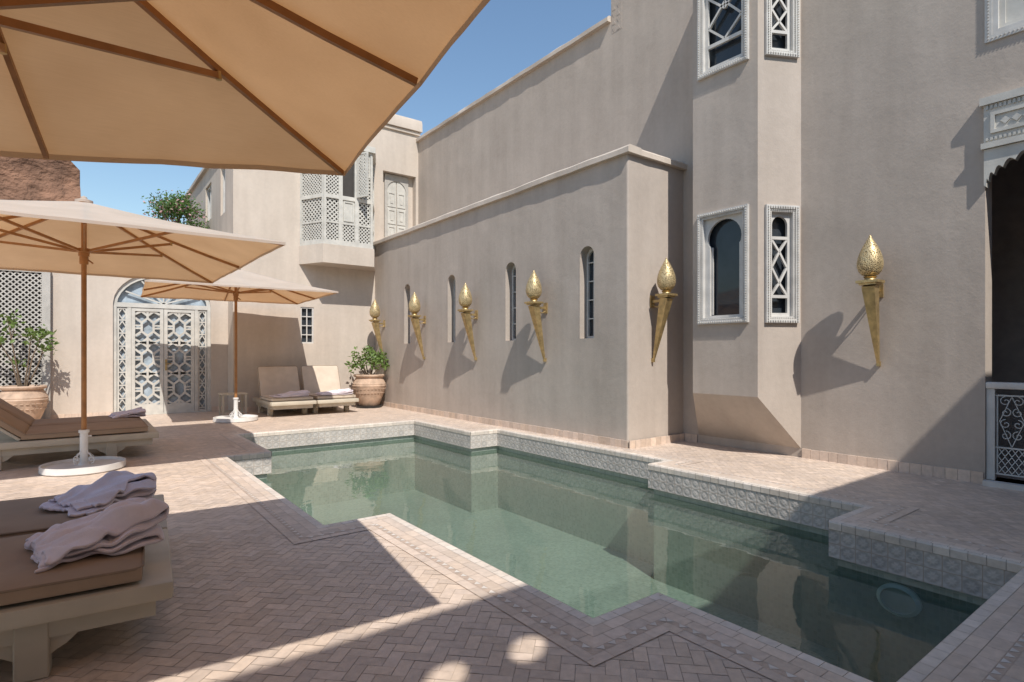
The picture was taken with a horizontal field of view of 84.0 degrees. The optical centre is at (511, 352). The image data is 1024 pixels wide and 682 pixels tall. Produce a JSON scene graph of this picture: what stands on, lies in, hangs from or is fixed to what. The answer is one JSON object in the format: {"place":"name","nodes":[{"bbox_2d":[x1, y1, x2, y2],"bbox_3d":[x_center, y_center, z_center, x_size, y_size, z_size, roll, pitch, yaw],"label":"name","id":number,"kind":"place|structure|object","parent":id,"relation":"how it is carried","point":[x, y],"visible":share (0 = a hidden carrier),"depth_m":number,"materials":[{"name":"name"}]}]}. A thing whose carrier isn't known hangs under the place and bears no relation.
{"place":"outdoors","nodes":[
{"label":"outdoors","id":0,"kind":"place"},
{"bbox_2d":[0,406,1023,681],"bbox_3d":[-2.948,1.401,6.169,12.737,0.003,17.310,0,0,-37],"label":"paving","id":1,"kind":"structure","parent":0,"point":[336,614],"depth_m":3.29,"materials":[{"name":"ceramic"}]},
{"bbox_2d":[0,269,50,418],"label":"trellis","id":2,"kind":"object","parent":1,"relation":"on","point":[27,294],"visible":0.59,"depth_m":11.54,"materials":[{"name":"white wood"}]},
{"bbox_2d":[0,309,58,419],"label":"potted shrub","id":3,"kind":"object","parent":1,"relation":"on","point":[29,399],"visible":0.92,"depth_m":11.02,"materials":[{"name":"green plant"}]},
{"bbox_2d":[0,157,80,200],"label":"clay wall","id":4,"kind":"structure","parent":1,"relation":"on","point":[28,179],"depth_m":13.87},
{"bbox_2d":[0,398,150,434],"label":"sun lounger","id":5,"kind":"object","parent":1,"relation":"on","point":[29,420],"visible":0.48,"depth_m":8.07,"materials":[{"name":"paint"}]},
{"bbox_2d":[108,407,145,417],"bbox_3d":[-5.864,0.901,8.672,0.440,0.135,0.462,0,0,-42],"label":"towel","id":6,"kind":"object","parent":5,"relation":"on","point":[139,412],"visible":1,"depth_m":8.61,"materials":[{"name":"white fabric"}]},
{"bbox_2d":[0,408,158,470],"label":"sun lounger","id":7,"kind":"object","parent":1,"relation":"on","point":[19,437],"visible":0.98,"depth_m":7.20,"materials":[{"name":"paint"}]},
{"bbox_2d":[0,494,166,537],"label":"sun lounger","id":8,"kind":"object","parent":1,"relation":"on","point":[23,516],"visible":0.22,"depth_m":3.38,"materials":[{"name":"paint"}]},
{"bbox_2d":[39,471,156,516],"bbox_3d":[-2.631,0.874,3.652,0.477,0.192,0.575,0,0,33],"label":"towel","id":9,"kind":"object","parent":8,"relation":"on","point":[106,490],"visible":0.97,"depth_m":3.59,"materials":[{"name":"white fabric"}]},
{"bbox_2d":[0,529,172,681],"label":"sun lounger","id":10,"kind":"object","parent":1,"relation":"on","point":[44,615],"visible":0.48,"depth_m":2.50,"materials":[{"name":"paint"}]},
{"bbox_2d":[24,497,168,572],"bbox_3d":[-2.056,0.857,2.843,0.462,0.226,0.551,0,0,45],"label":"towel","id":11,"kind":"object","parent":10,"relation":"on","point":[123,527],"visible":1,"depth_m":2.76,"materials":[{"name":"white fabric"}]},
{"bbox_2d":[0,196,285,476],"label":"parasol","id":12,"kind":"object","parent":1,"relation":"on","point":[83,236],"visible":1,"depth_m":7.16,"materials":[{"name":"beige fabric"}]},
{"bbox_2d":[141,187,209,228],"bbox_3d":[-9.206,-1.591,15.670,2.043,5.998,2.185,0,0,-37],"label":"blossom tree","id":13,"kind":"object","parent":1,"relation":"on","point":[174,208],"visible":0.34,"depth_m":15.38,"materials":[{"name":"green plant"}]},
{"bbox_2d":[218,392,247,415],"bbox_3d":[-6.259,1.150,12.761,0.540,0.500,0.440,0,0,-37],"label":"side table","id":14,"kind":"object","parent":1,"relation":"on","point":[241,411],"visible":0.86,"depth_m":12.73,"materials":[{"name":"paint"}]},
{"bbox_2d":[51,114,421,418],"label":"house","id":15,"kind":"structure","parent":1,"relation":"on","point":[152,356],"depth_m":13.80,"materials":[{"name":"paint"}]},
{"bbox_2d":[131,308,163,412],"bbox_3d":[-8.270,0.180,12.911,0.615,2.380,0.050,0,0,-37],"label":"door leaf","id":16,"kind":"structure","parent":15,"relation":"in","point":[155,407],"depth_m":12.90,"materials":[{"name":"white wood"}]},
{"bbox_2d":[164,309,193,411],"bbox_3d":[-7.751,0.180,13.260,0.615,2.380,0.120,0,0,-37],"label":"door leaf","id":17,"kind":"structure","parent":15,"relation":"in","point":[176,406],"depth_m":13.26,"materials":[{"name":"white wood"}]},
{"bbox_2d":[208,185,210,220],"bbox_3d":[-8.435,-4.200,16.004,0.090,1.000,0.900,0,0,-37],"label":"window","id":18,"kind":"structure","parent":15,"relation":"in","point":[209,189],"depth_m":16.30,"materials":[{"name":"white glass"}]},
{"bbox_2d":[223,169,224,212],"bbox_3d":[-7.197,-4.125,14.371,0.090,1.250,0.600,0,0,-37],"label":"window","id":19,"kind":"structure","parent":15,"relation":"in","point":[223,169],"depth_m":14.54,"materials":[{"name":"white glass"}]},
{"bbox_2d":[301,307,313,342],"bbox_3d":[-5.214,-0.700,14.437,0.330,0.920,0.070,0,0,-37],"label":"window","id":20,"kind":"structure","parent":15,"relation":"in","point":[307,313],"depth_m":14.46,"materials":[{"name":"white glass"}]},
{"bbox_2d":[140,269,338,422],"bbox_3d":[-5.699,-0.205,11.741,3.240,3.210,3.240,0,0,-34],"label":"parasol","id":21,"kind":"object","parent":1,"relation":"on","point":[239,285],"visible":0.84,"depth_m":11.72,"materials":[{"name":"beige fabric"}]},
{"bbox_2d":[0,0,489,175],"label":"parasol","id":22,"kind":"object","parent":1,"relation":"on","point":[327,87],"visible":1,"depth_m":2.66,"materials":[{"name":"beige fabric"}]},
{"bbox_2d":[253,366,315,415],"bbox_3d":[-5.273,0.855,13.132,0.960,1.090,1.700,0,0,-37],"label":"sun lounger","id":23,"kind":"object","parent":1,"relation":"on","point":[273,380],"visible":0.84,"depth_m":13.21,"materials":[{"name":"fabric"}]},
{"bbox_2d":[271,390,309,396],"bbox_3d":[-4.978,0.906,12.753,0.776,0.125,0.526,0,0,-42],"label":"towel","id":24,"kind":"object","parent":23,"relation":"on","point":[296,393],"visible":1,"depth_m":12.68,"materials":[{"name":"white fabric"}]},
{"bbox_2d":[301,365,358,412],"bbox_3d":[-4.484,0.855,13.729,0.960,1.090,1.700,0,0,-37],"label":"sun lounger","id":25,"kind":"object","parent":1,"relation":"on","point":[319,378],"visible":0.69,"depth_m":13.82,"materials":[{"name":"fabric"}]},
{"bbox_2d":[315,388,352,394],"bbox_3d":[-4.185,0.908,13.364,0.783,0.123,0.541,0,0,-33],"label":"towel","id":26,"kind":"object","parent":25,"relation":"on","point":[341,391],"visible":1,"depth_m":13.25,"materials":[{"name":"white fabric"}]},
{"bbox_2d":[344,345,389,407],"bbox_3d":[-3.643,0.589,14.617,0.990,1.621,0.961,0,0,13],"label":"potted shrub","id":27,"kind":"object","parent":1,"relation":"on","point":[368,389],"visible":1,"depth_m":14.43,"materials":[{"name":"beige ceramic"}]},
{"bbox_2d":[373,144,686,448],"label":"wing","id":28,"kind":"structure","parent":1,"relation":"on","point":[594,243],"depth_m":9.61,"materials":[{"name":"beige paint"}]},
{"bbox_2d":[369,299,384,358],"bbox_3d":[-3.522,-0.627,14.873,0.406,1.555,0.272,0,0,-37],"label":"torch lamp","id":29,"kind":"object","parent":28,"relation":"attached to","point":[374,312],"visible":0.98,"depth_m":14.79,"materials":[{"name":"gold metal"}]},
{"bbox_2d":[408,292,425,358],"bbox_3d":[-2.187,-0.627,13.111,0.406,1.555,0.272,0,0,-37],"label":"torch lamp","id":30,"kind":"object","parent":28,"relation":"attached to","point":[414,307],"visible":1,"depth_m":13.04,"materials":[{"name":"gold metal"}]},
{"bbox_2d":[454,279,454,341],"bbox_3d":[-1.171,-0.961,12.388,0.040,1.457,0.318,0,0,-37],"label":"window","id":31,"kind":"structure","parent":28,"relation":"in","point":[454,279],"depth_m":12.47,"materials":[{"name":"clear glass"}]},
{"bbox_2d":[457,283,477,359],"bbox_3d":[-0.876,-0.627,11.382,0.406,1.555,0.272,0,0,-37],"label":"torch lamp","id":32,"kind":"object","parent":28,"relation":"attached to","point":[465,299],"visible":1,"depth_m":11.31,"materials":[{"name":"gold metal"}]},
{"bbox_2d":[512,265,515,340],"bbox_3d":[0.112,-0.961,10.700,0.045,1.457,0.318,0,0,-37],"label":"window","id":33,"kind":"structure","parent":28,"relation":"in","point":[514,268],"depth_m":10.80,"materials":[{"name":"black glass"}]},
{"bbox_2d":[524,270,547,361],"bbox_3d":[0.423,-0.627,9.668,0.406,1.555,0.272,0,0,-37],"label":"torch lamp","id":34,"kind":"object","parent":28,"relation":"attached to","point":[533,289],"visible":1,"depth_m":9.60,"materials":[{"name":"gold metal"}]},
{"bbox_2d":[587,248,593,337],"bbox_3d":[1.322,-0.961,9.103,0.045,1.457,0.318,0,0,-37],"label":"window","id":35,"kind":"structure","parent":28,"relation":"in","point":[590,256],"depth_m":9.19,"materials":[{"name":"black glass"}]},
{"bbox_2d":[650,258,677,361],"bbox_3d":[2.249,-0.637,8.489,0.272,1.555,0.406,0,0,-37],"label":"torch lamp","id":36,"kind":"object","parent":28,"relation":"attached to","point":[666,280],"visible":1,"depth_m":8.41,"materials":[{"name":"gold metal"}]},
{"bbox_2d":[195,418,1023,681],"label":"pool coping","id":37,"kind":"object","parent":1,"relation":"on","point":[987,658],"visible":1,"depth_m":3.12,"materials":[{"name":"ceramic"}]},
{"bbox_2d":[201,418,1023,681],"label":"coping border","id":38,"kind":"object","parent":37,"relation":"on","point":[1004,664],"visible":1,"depth_m":3.04,"materials":[{"name":"tile"}]},
{"bbox_2d":[254,435,986,681],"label":"pool basin","id":39,"kind":"object","parent":1,"relation":"in","point":[592,542],"visible":0.53,"depth_m":7.45,"materials":[{"name":"green liquid"}]},
{"bbox_2d":[228,421,1016,680],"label":"pool rim","id":40,"kind":"object","parent":39,"relation":"attached to","point":[971,578],"visible":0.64,"depth_m":6.13,"materials":[{"name":"tile"}]},
{"bbox_2d":[227,420,1023,676],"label":"pool edge tiles","id":41,"kind":"object","parent":40,"relation":"attached to","point":[999,563],"visible":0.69,"depth_m":5.93,"materials":[{"name":"tile"}]},
{"bbox_2d":[876,583,921,617],"bbox_3d":[2.968,1.900,4.370,0.045,0.240,0.300,0,0,-37],"label":"pool lamp","id":42,"kind":"object","parent":39,"relation":"attached to","point":[897,599],"visible":1,"depth_m":4.36,"materials":[{"name":"white metal"}]},
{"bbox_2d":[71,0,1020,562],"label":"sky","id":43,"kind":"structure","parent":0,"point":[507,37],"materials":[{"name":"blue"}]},
{"bbox_2d":[416,0,1023,491],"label":"house","id":44,"kind":"structure","parent":0,"point":[814,144],"depth_m":7.53,"materials":[{"name":"beige paint"}]},
{"bbox_2d":[697,204,748,324],"bbox_3d":[2.967,-1.200,7.946,0.191,1.580,0.780,0,0,-37],"label":"window","id":45,"kind":"structure","parent":44,"relation":"in","point":[723,234],"depth_m":8.04,"materials":[{"name":"white glass"}]},
{"bbox_2d":[697,0,748,80],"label":"window","id":46,"kind":"structure","parent":44,"relation":"in","point":[722,25],"depth_m":8.05,"materials":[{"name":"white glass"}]},
{"bbox_2d":[765,204,799,322],"bbox_3d":[3.567,-1.180,7.682,0.485,1.560,0.330,0,0,-10],"label":"window","id":47,"kind":"structure","parent":44,"relation":"in","point":[782,222],"depth_m":7.59,"materials":[{"name":"white glass"}]},
{"bbox_2d":[765,0,799,58],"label":"window","id":48,"kind":"structure","parent":44,"relation":"in","point":[782,17],"depth_m":7.59,"materials":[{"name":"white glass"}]},
{"bbox_2d":[855,235,884,365],"bbox_3d":[4.283,-0.618,6.760,0.406,1.555,0.272,0,0,-37],"label":"torch lamp","id":49,"kind":"object","parent":44,"relation":"attached to","point":[870,263],"visible":1,"depth_m":6.69,"materials":[{"name":"gold metal"}]},
{"bbox_2d":[985,0,1023,43],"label":"window","id":50,"kind":"structure","parent":44,"relation":"in","point":[1003,18],"depth_m":5.98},
{"bbox_2d":[986,382,1023,479],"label":"iron railing","id":51,"kind":"object","parent":44,"relation":"on","point":[992,455],"visible":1,"depth_m":6.03,"materials":[{"name":"white metal"}]}
]}

